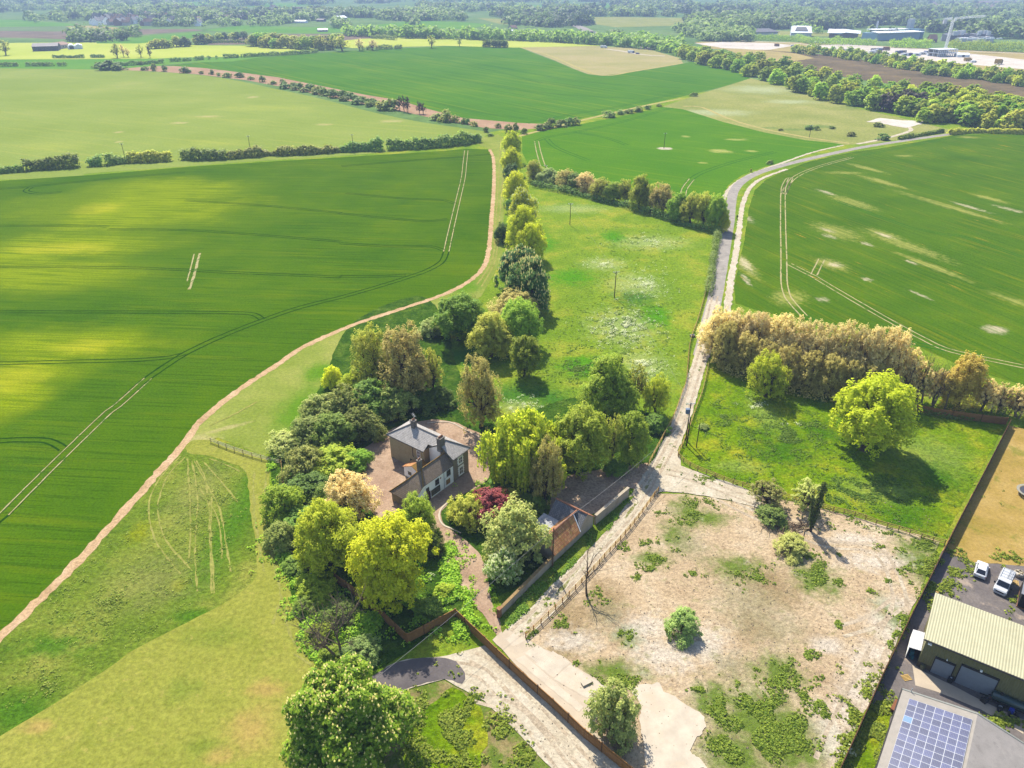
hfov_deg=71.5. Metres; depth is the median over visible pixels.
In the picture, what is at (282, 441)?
bush
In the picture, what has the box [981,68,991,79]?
bush
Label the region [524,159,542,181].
hedgerow tree
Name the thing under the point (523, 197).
tree
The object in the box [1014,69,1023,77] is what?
bush
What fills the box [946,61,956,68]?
bush
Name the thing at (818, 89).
tree
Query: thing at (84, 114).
field
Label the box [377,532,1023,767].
weeds
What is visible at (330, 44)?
tree
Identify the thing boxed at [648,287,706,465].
rail fence
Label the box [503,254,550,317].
chestnut tree
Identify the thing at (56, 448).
wheel tracks
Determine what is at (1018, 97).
tree
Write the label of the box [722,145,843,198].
soil strip
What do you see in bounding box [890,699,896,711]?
wooden crate
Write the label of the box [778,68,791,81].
tree
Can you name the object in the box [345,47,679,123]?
wheel tracks
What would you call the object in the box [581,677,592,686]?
concrete block
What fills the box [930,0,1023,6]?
field
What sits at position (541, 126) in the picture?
bush
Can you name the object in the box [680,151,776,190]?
wheel tracks
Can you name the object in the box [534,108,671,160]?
wheel tracks
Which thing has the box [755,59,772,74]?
tree
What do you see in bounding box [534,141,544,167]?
wheel tracks
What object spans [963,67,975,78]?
bush
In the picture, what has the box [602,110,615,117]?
bush
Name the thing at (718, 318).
hedge tree
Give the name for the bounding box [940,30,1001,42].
terraced building
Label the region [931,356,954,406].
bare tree
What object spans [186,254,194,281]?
wheel tracks
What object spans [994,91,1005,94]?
tree
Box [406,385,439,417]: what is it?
bush
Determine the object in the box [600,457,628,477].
bush
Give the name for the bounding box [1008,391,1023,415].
bare tree
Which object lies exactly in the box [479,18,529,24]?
field
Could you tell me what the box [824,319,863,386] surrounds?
hedge tree
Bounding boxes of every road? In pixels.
[386,645,622,767]
[569,25,652,49]
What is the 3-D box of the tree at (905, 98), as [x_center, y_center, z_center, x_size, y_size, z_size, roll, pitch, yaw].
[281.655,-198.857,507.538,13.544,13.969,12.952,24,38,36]
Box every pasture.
[522,46,682,75]
[663,78,948,144]
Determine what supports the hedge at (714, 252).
on the meadow
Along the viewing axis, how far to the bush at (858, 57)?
848.91 m
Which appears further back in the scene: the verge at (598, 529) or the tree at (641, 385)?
the tree at (641, 385)
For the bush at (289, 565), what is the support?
on the undergrowth at (393, 649)
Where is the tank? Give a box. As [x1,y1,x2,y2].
[980,690,1023,713]
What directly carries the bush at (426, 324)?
on the undergrowth at (393, 649)
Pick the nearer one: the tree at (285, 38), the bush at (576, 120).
the bush at (576, 120)
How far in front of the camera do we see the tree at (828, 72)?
685.09 m
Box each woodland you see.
[0,0,1023,41]
[340,20,822,55]
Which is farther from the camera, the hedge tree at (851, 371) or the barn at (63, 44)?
the barn at (63, 44)
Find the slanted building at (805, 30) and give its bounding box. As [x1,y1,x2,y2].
[790,26,811,36]
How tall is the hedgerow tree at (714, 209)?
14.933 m
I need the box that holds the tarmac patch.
[372,657,464,689]
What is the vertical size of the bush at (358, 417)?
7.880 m
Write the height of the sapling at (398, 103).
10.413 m
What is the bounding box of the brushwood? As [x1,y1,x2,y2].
[759,515,827,535]
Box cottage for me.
[389,452,453,506]
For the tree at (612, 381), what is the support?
on the undergrowth at (476, 540)
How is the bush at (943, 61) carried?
on the ground at (475, 16)
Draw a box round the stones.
[532,497,929,758]
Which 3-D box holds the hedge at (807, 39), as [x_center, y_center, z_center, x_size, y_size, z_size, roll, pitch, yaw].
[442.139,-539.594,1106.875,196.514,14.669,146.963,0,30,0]
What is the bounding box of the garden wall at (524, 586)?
[496,555,553,617]
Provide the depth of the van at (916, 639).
101.22 m
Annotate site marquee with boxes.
[954,53,969,56]
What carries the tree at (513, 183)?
on the meadow
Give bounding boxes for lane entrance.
[637,451,761,507]
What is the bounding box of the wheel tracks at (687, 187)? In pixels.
[680,179,694,193]
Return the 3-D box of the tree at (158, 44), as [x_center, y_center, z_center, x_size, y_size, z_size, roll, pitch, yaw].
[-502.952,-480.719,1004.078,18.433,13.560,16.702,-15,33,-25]
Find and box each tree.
[0,40,9,54]
[109,43,120,57]
[119,44,124,55]
[135,44,144,55]
[145,41,157,48]
[150,39,162,48]
[159,38,168,47]
[165,40,172,47]
[170,35,182,46]
[179,36,189,46]
[192,33,207,43]
[192,37,201,44]
[203,34,212,41]
[215,33,223,39]
[221,32,228,40]
[228,32,238,39]
[232,31,240,39]
[240,31,248,39]
[244,35,256,45]
[247,32,262,45]
[259,35,273,46]
[268,38,281,47]
[270,32,277,38]
[274,38,284,48]
[279,35,291,47]
[279,651,422,767]
[280,578,367,658]
[289,35,297,47]
[291,497,363,577]
[293,37,303,48]
[299,36,312,49]
[310,35,321,48]
[313,36,326,50]
[324,468,383,521]
[325,40,334,49]
[329,33,346,47]
[333,34,350,50]
[345,508,439,615]
[349,321,392,384]
[355,38,364,50]
[368,40,377,49]
[375,320,432,397]
[398,490,436,531]
[422,348,444,388]
[426,35,435,47]
[430,290,487,344]
[456,352,504,433]
[459,486,516,526]
[466,311,516,360]
[474,405,567,493]
[482,39,488,46]
[486,286,539,317]
[490,39,496,47]
[494,243,543,291]
[499,40,506,46]
[499,296,544,344]
[500,130,521,155]
[500,146,523,174]
[500,170,529,204]
[502,162,520,185]
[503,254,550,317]
[504,203,543,250]
[507,185,538,225]
[508,335,542,378]
[515,221,547,260]
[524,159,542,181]
[529,434,564,504]
[536,167,558,185]
[553,400,612,480]
[554,168,574,188]
[565,171,581,190]
[573,171,598,193]
[576,352,641,424]
[577,540,613,596]
[588,177,609,198]
[602,181,623,202]
[603,413,624,462]
[610,410,652,467]
[617,178,633,203]
[627,360,650,406]
[628,173,650,209]
[641,183,659,210]
[641,371,671,415]
[648,182,677,214]
[665,192,687,220]
[677,44,687,52]
[677,48,687,59]
[679,190,702,223]
[686,50,695,60]
[691,191,714,227]
[694,50,706,63]
[694,51,712,64]
[696,305,738,358]
[703,193,729,230]
[706,50,721,64]
[707,54,723,67]
[710,320,740,370]
[717,209,730,232]
[717,307,757,360]
[721,58,732,68]
[722,51,736,59]
[726,55,736,64]
[726,330,760,375]
[730,59,742,71]
[732,310,775,358]
[734,52,742,57]
[739,64,752,76]
[742,53,754,65]
[744,349,791,401]
[745,64,759,76]
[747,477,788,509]
[748,338,782,381]
[753,51,765,63]
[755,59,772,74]
[758,66,772,80]
[760,312,802,357]
[767,69,786,84]
[769,60,780,73]
[772,342,802,387]
[776,55,792,66]
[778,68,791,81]
[781,314,821,373]
[784,77,794,88]
[787,74,804,92]
[789,62,803,75]
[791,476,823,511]
[793,350,829,395]
[794,76,810,92]
[799,320,841,365]
[802,65,816,75]
[804,70,817,78]
[807,77,819,90]
[807,82,820,96]
[807,482,827,531]
[811,71,827,81]
[812,82,829,99]
[814,352,847,401]
[819,66,832,79]
[820,79,832,93]
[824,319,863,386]
[827,76,837,87]
[827,84,844,103]
[828,70,842,83]
[828,368,922,459]
[829,358,866,403]
[837,323,883,379]
[839,78,848,90]
[841,81,860,94]
[844,90,858,105]
[847,73,862,85]
[849,80,860,90]
[854,86,874,105]
[857,360,886,383]
[863,88,885,109]
[863,324,900,375]
[866,75,884,86]
[866,80,879,86]
[877,86,888,91]
[878,92,900,111]
[883,325,916,386]
[884,81,899,87]
[887,85,901,91]
[892,97,906,114]
[893,87,915,96]
[895,95,914,115]
[895,346,927,393]
[896,78,910,89]
[901,89,913,99]
[902,88,925,94]
[902,360,926,396]
[906,98,922,115]
[912,99,928,116]
[912,360,940,401]
[914,91,927,98]
[914,107,935,122]
[917,350,947,404]
[918,81,936,91]
[920,368,949,404]
[921,86,939,94]
[923,93,936,98]
[924,98,945,118]
[927,103,944,122]
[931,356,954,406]
[935,82,952,95]
[936,92,952,101]
[938,350,992,411]
[939,103,954,121]
[939,361,958,409]
[942,99,951,106]
[942,106,957,120]
[944,85,964,96]
[944,99,962,119]
[949,102,972,122]
[952,88,969,100]
[953,100,980,121]
[957,94,977,102]
[957,105,984,126]
[966,84,984,93]
[966,87,987,95]
[969,92,983,102]
[971,378,1001,411]
[974,101,999,123]
[975,94,994,103]
[977,111,997,127]
[988,95,1004,105]
[990,381,1021,413]
[993,102,1006,122]
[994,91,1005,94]
[994,94,1011,98]
[994,115,1015,128]
[998,98,1013,106]
[998,109,1023,128]
[1000,106,1012,118]
[1004,383,1023,416]
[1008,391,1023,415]
[1009,108,1023,127]
[1010,103,1023,110]
[1011,95,1023,103]
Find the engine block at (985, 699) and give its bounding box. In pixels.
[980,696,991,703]
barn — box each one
[31,43,60,50]
[53,41,68,48]
[68,43,82,48]
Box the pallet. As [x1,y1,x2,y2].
[900,674,911,680]
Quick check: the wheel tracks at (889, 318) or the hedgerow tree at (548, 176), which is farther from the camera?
the hedgerow tree at (548, 176)
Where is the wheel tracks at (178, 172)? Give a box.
[0,153,488,193]
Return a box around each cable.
[374,529,552,679]
[556,425,681,526]
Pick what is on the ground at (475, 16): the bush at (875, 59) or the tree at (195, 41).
the tree at (195, 41)
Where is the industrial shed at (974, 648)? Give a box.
[916,593,1023,701]
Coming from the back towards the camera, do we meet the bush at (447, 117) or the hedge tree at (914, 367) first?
the bush at (447, 117)
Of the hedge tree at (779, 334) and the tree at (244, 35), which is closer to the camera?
the hedge tree at (779, 334)
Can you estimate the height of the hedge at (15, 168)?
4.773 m
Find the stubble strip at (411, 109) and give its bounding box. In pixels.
[120,66,540,129]
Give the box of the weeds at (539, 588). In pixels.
[503,499,629,626]
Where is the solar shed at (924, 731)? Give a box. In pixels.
[875,688,1023,767]
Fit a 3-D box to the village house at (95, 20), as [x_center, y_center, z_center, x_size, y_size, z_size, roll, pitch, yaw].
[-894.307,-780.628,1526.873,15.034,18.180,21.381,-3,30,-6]
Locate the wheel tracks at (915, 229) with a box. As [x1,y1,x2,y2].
[803,138,1023,350]
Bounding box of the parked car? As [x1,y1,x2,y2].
[973,560,989,579]
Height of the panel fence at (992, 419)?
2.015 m
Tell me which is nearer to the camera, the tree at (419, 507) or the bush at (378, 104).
the tree at (419, 507)
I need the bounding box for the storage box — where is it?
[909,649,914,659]
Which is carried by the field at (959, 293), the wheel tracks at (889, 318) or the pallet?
the wheel tracks at (889, 318)
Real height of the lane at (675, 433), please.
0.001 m
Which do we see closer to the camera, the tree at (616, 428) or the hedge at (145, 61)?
the tree at (616, 428)
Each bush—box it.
[94,60,119,69]
[110,63,128,70]
[150,63,156,70]
[179,66,190,72]
[222,72,231,77]
[234,72,244,77]
[258,483,314,528]
[259,75,265,81]
[261,520,302,554]
[264,428,309,460]
[276,444,323,486]
[278,83,291,88]
[278,470,333,504]
[280,554,310,577]
[281,502,317,540]
[289,86,299,89]
[289,414,332,448]
[291,595,316,620]
[294,566,337,610]
[295,392,350,426]
[298,87,309,92]
[302,621,334,646]
[305,441,356,479]
[307,482,348,509]
[311,86,320,93]
[311,411,363,448]
[316,88,330,95]
[317,642,343,667]
[319,598,361,626]
[320,365,341,389]
[326,383,366,414]
[327,89,340,97]
[336,369,361,389]
[337,633,381,672]
[338,95,349,101]
[338,404,387,445]
[341,448,375,475]
[350,98,365,104]
[350,377,394,424]
[365,100,375,106]
[374,385,420,422]
[375,99,389,109]
[381,98,397,111]
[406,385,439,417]
[413,317,440,339]
[413,596,445,622]
[422,525,446,558]
[428,113,443,120]
[429,385,457,409]
[432,582,454,597]
[436,109,452,121]
[446,492,488,533]
[451,114,459,122]
[470,121,477,126]
[478,491,552,579]
[482,545,523,584]
[488,479,510,489]
[493,222,510,244]
[495,485,523,521]
[503,197,511,211]
[504,124,513,132]
[512,123,518,132]
[519,492,549,516]
[520,128,527,133]
[534,124,545,130]
[544,121,551,128]
[547,118,555,128]
[556,119,566,127]
[565,117,574,125]
[572,117,580,124]
[582,676,642,756]
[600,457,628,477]
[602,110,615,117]
[616,109,626,114]
[624,109,633,113]
[633,106,643,111]
[644,412,671,435]
[663,605,703,650]
[697,423,708,430]
[753,504,788,531]
[772,530,812,566]
[791,44,801,52]
[795,45,805,53]
[804,125,815,129]
[808,47,817,54]
[819,47,828,54]
[824,49,831,55]
[833,48,842,56]
[839,51,849,58]
[844,52,855,59]
[846,46,854,54]
[846,131,856,135]
[852,54,861,60]
[856,49,865,56]
[863,54,870,61]
[868,53,881,63]
[873,121,885,126]
[874,133,890,140]
[878,54,889,63]
[880,51,889,56]
[884,58,897,66]
[889,53,899,60]
[896,60,907,68]
[897,55,907,61]
[902,59,914,69]
[908,54,917,62]
[910,62,920,70]
[915,63,924,70]
[916,57,926,64]
[920,64,936,74]
[925,59,934,67]
[928,68,937,74]
[935,64,950,75]
[937,65,951,75]
[938,59,947,66]
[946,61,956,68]
[950,63,961,70]
[951,68,967,78]
[962,63,977,71]
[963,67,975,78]
[968,67,982,78]
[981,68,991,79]
[983,69,995,80]
[987,72,1002,82]
[990,65,998,70]
[994,67,1004,73]
[998,70,1013,82]
[1005,74,1017,83]
[1011,74,1023,85]
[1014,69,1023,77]
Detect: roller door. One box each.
[929,656,955,678]
[953,664,999,697]
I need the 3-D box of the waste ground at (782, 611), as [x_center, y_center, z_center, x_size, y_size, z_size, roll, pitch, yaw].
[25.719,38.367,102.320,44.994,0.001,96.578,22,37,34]
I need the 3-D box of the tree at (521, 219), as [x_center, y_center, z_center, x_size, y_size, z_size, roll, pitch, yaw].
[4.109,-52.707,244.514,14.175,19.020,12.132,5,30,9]
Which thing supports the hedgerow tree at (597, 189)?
on the meadow
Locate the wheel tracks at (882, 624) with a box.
[709,496,908,767]
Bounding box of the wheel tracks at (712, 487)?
[665,469,757,505]
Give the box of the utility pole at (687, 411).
[685,403,694,439]
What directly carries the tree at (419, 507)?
on the undergrowth at (393, 649)
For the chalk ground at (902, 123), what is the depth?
482.22 m
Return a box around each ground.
[0,0,1023,131]
[528,494,939,767]
[695,42,789,49]
[696,41,1023,70]
[810,44,1023,68]
[867,118,922,127]
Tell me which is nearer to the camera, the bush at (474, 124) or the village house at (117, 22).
the bush at (474, 124)
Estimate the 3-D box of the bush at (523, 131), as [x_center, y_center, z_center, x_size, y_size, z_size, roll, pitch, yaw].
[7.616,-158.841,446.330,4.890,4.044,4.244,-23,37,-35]
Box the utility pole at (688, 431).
[686,417,690,445]
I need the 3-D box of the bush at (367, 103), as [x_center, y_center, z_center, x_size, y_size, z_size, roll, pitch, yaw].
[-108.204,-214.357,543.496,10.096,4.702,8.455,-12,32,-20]
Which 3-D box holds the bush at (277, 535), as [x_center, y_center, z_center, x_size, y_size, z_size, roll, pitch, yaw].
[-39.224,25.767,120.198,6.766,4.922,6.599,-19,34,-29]
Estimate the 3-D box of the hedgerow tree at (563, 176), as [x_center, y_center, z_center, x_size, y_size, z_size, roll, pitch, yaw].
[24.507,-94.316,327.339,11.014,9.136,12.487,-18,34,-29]
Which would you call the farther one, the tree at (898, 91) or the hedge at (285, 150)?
the tree at (898, 91)
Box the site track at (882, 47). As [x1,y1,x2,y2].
[755,41,1023,53]
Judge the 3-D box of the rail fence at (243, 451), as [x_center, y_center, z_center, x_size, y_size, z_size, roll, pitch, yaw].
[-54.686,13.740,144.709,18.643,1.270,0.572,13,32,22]
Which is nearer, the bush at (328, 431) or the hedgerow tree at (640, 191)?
the bush at (328, 431)
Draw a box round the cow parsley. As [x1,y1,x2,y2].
[430,232,858,755]
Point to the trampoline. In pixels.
(1021, 490)
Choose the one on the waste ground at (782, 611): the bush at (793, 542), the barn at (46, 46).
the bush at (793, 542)
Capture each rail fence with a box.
[209,437,279,463]
[525,487,658,637]
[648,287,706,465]
[677,362,708,455]
[678,453,946,544]
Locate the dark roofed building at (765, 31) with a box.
[756,28,778,35]
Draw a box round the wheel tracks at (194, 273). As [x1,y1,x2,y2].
[188,253,200,288]
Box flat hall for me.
[827,29,860,37]
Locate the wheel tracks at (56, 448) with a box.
[0,193,456,450]
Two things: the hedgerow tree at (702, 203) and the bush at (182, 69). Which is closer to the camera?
the hedgerow tree at (702, 203)
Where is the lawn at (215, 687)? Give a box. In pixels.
[0,440,322,767]
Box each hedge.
[0,61,66,66]
[0,164,23,173]
[19,151,81,171]
[52,54,84,57]
[85,153,104,166]
[90,54,104,57]
[102,152,127,165]
[112,59,164,65]
[125,149,173,163]
[169,55,217,61]
[178,146,227,160]
[208,39,245,42]
[222,49,318,57]
[225,144,341,159]
[279,79,378,105]
[339,135,384,152]
[360,44,401,49]
[371,34,395,39]
[385,129,482,149]
[530,180,717,233]
[703,225,723,295]
[712,359,914,407]
[755,33,876,45]
[888,37,934,48]
[897,128,944,139]
[913,402,1013,421]
[946,127,1023,134]
[947,38,1023,52]
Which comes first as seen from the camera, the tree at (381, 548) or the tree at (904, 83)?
the tree at (381, 548)
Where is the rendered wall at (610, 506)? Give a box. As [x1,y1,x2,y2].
[594,487,628,524]
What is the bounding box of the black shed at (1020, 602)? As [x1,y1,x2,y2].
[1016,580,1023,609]
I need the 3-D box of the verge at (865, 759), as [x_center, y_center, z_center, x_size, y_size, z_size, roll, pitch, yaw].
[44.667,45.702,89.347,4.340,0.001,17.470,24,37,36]
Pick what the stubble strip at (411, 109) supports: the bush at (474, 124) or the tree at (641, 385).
the bush at (474, 124)
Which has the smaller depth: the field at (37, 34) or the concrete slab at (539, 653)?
the concrete slab at (539, 653)
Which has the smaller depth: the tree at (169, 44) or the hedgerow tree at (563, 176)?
the hedgerow tree at (563, 176)
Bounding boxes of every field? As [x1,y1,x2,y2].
[0,19,80,26]
[0,26,95,30]
[0,29,203,38]
[0,43,322,59]
[0,55,269,68]
[0,68,490,179]
[0,149,492,630]
[19,1,315,6]
[66,26,115,29]
[96,32,208,42]
[171,46,749,123]
[207,34,384,44]
[208,21,445,32]
[338,37,597,47]
[407,21,490,28]
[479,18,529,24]
[522,107,841,201]
[594,17,682,26]
[734,133,1023,384]
[778,31,861,36]
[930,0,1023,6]
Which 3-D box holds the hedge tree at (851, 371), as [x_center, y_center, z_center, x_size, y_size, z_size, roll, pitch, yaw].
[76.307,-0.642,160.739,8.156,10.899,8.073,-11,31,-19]
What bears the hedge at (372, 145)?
on the meadow
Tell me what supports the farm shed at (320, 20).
on the ground at (475, 16)
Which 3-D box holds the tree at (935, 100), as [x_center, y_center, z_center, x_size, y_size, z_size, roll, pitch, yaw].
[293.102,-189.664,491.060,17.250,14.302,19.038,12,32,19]
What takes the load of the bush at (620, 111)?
on the meadow
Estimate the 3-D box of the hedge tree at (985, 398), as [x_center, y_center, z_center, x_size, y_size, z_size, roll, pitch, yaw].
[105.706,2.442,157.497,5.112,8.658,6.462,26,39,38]
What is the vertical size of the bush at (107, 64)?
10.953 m
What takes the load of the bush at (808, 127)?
on the pasture at (761, 104)
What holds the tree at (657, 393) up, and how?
on the meadow
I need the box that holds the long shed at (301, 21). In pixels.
[291,20,307,22]
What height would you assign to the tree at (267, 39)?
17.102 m
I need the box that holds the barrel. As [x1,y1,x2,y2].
[920,663,925,670]
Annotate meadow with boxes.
[0,80,1023,767]
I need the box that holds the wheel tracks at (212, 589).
[148,456,239,592]
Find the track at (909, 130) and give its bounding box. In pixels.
[856,127,913,143]
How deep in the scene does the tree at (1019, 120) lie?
450.94 m
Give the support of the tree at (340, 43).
on the ground at (475, 16)
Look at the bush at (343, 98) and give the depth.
566.71 m
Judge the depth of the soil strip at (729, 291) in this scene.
253.70 m
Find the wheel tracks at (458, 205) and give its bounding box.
[443,150,467,251]
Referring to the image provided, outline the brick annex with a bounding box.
[927,34,937,42]
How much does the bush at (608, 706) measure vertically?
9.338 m
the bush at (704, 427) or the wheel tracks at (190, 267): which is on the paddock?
the bush at (704, 427)
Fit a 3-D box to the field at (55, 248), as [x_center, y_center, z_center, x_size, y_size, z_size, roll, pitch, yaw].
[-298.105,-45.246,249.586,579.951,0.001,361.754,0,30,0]
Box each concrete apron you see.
[493,629,608,747]
[912,665,1023,732]
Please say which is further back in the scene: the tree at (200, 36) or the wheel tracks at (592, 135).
the tree at (200, 36)
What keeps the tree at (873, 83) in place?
on the meadow
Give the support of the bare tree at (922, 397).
on the paddock
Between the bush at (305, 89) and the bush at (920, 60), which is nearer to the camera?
the bush at (305, 89)
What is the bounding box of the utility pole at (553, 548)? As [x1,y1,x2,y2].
[552,528,553,566]
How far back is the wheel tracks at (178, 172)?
349.61 m
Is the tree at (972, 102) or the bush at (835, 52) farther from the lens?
the bush at (835, 52)
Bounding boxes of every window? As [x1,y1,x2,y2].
[431,485,439,496]
[457,454,463,465]
[458,463,463,475]
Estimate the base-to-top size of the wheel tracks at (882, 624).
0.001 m
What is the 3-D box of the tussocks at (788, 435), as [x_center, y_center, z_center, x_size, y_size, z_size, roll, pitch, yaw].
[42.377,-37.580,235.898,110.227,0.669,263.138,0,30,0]
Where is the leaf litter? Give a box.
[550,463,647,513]
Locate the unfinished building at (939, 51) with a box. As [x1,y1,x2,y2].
[928,48,957,56]
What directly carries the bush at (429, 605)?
on the undergrowth at (393, 649)
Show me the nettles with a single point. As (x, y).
(371, 620)
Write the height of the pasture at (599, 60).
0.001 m
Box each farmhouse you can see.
[317,28,327,31]
[386,413,470,480]
[508,25,517,29]
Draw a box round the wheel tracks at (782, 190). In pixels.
[780,157,853,315]
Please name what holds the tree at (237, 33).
on the field at (351, 37)
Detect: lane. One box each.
[495,300,719,637]
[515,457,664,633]
[693,133,950,356]
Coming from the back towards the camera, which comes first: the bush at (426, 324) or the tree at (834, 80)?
the tree at (834, 80)
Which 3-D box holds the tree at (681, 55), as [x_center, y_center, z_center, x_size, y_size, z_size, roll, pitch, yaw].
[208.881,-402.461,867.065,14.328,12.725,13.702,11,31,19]
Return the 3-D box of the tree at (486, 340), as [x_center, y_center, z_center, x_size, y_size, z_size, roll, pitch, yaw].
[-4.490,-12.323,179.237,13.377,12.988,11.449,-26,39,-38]
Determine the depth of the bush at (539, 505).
128.03 m
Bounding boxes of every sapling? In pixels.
[396,96,402,110]
[399,96,405,109]
[404,96,409,111]
[415,101,421,113]
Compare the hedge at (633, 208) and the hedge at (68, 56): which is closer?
the hedge at (633, 208)
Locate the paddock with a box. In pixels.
[679,366,1004,535]
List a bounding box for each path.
[519,98,679,136]
[520,47,682,75]
[683,106,848,143]
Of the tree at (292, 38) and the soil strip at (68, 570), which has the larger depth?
the tree at (292, 38)
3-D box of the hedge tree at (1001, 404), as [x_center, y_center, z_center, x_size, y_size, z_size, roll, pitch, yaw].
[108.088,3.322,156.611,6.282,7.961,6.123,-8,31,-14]
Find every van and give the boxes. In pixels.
[905,629,924,656]
[993,567,1015,595]
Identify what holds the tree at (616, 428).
on the undergrowth at (476, 540)
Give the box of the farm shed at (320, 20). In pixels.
[316,19,325,21]
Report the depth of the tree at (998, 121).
457.96 m
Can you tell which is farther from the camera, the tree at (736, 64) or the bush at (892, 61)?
the bush at (892, 61)
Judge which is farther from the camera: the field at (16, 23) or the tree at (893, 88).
the field at (16, 23)
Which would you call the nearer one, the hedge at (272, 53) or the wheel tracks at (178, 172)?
the wheel tracks at (178, 172)
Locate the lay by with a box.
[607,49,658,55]
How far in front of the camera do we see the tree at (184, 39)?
1030.07 m
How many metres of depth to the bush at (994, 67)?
716.33 m
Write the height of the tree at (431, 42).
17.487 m
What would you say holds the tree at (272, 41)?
on the field at (20, 51)
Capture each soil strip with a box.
[0,149,495,642]
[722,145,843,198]
[723,169,787,316]
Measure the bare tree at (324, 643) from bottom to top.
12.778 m
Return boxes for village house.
[90,16,101,24]
[103,15,109,24]
[106,18,113,24]
[113,17,121,25]
[121,16,132,23]
[121,19,129,25]
[130,16,138,23]
[143,17,152,25]
[145,14,157,20]
[194,18,201,25]
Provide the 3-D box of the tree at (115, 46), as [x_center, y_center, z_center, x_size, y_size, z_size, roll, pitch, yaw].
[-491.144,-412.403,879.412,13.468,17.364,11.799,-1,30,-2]
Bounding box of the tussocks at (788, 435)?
[462,176,1012,543]
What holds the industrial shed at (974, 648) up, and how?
on the yard at (980, 594)
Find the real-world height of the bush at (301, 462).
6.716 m
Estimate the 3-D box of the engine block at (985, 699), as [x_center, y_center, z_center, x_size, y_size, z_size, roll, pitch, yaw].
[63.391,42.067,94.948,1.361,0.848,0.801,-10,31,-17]
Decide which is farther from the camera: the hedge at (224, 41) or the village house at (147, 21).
the village house at (147, 21)
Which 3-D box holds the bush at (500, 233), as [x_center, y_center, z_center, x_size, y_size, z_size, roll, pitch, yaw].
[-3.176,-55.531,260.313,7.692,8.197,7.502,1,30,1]
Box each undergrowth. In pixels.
[267,296,495,669]
[441,398,665,596]
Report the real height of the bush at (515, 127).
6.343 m
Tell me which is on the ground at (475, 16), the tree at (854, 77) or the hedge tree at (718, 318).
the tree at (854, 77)
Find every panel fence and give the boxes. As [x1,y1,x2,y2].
[333,573,407,642]
[406,608,454,642]
[455,608,632,767]
[840,419,1011,767]
[914,404,1008,424]
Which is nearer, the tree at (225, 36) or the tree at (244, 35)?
the tree at (225, 36)
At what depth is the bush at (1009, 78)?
660.61 m
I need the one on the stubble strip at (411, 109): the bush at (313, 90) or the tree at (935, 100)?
the bush at (313, 90)
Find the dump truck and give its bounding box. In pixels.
[994,59,1002,63]
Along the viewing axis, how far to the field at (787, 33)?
1277.63 m
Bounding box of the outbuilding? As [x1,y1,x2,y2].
[533,498,594,561]
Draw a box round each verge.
[209,139,505,665]
[383,680,549,767]
[499,495,634,632]
[692,132,958,335]
[834,700,891,767]
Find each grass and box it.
[0,441,256,735]
[190,134,504,455]
[404,687,487,767]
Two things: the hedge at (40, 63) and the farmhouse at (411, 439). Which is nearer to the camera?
the farmhouse at (411, 439)
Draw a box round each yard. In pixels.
[360,419,501,634]
[873,551,1023,767]
[942,426,1023,565]
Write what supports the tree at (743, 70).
on the field at (334, 70)
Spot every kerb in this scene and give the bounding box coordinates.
[429,421,481,437]
[438,498,460,532]
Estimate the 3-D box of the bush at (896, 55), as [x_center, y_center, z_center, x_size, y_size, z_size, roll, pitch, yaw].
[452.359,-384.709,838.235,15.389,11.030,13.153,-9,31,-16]
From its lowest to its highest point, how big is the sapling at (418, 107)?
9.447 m
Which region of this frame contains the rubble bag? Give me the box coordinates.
[1014,569,1023,578]
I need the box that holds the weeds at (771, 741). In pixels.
[520,474,955,767]
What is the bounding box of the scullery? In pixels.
[402,459,426,476]
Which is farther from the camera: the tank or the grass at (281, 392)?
the grass at (281, 392)
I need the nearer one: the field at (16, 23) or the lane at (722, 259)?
the lane at (722, 259)
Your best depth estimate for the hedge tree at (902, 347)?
158.72 m
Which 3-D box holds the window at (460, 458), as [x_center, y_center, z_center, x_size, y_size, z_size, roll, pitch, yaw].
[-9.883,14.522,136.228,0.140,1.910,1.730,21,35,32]
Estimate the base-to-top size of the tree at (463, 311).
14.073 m
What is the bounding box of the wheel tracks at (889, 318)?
[786,259,1022,367]
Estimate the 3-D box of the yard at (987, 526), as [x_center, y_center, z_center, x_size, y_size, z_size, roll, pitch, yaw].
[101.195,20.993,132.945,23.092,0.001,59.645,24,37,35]
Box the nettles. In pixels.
[245,439,509,667]
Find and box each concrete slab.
[506,631,525,645]
[516,655,582,711]
[525,645,549,661]
[536,651,568,677]
[554,665,603,697]
[632,682,706,767]
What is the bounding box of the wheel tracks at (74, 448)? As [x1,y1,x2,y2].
[0,378,151,514]
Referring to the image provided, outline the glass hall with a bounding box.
[861,19,924,40]
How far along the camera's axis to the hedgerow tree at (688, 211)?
277.12 m
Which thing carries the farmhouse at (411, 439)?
on the gravel yard at (384, 470)
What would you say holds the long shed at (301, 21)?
on the ground at (475, 16)
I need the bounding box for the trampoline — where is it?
[1016,484,1023,494]
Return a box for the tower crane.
[942,15,986,51]
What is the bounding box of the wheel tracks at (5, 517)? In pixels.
[0,151,467,522]
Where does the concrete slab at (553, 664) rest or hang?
on the concrete apron at (514, 653)

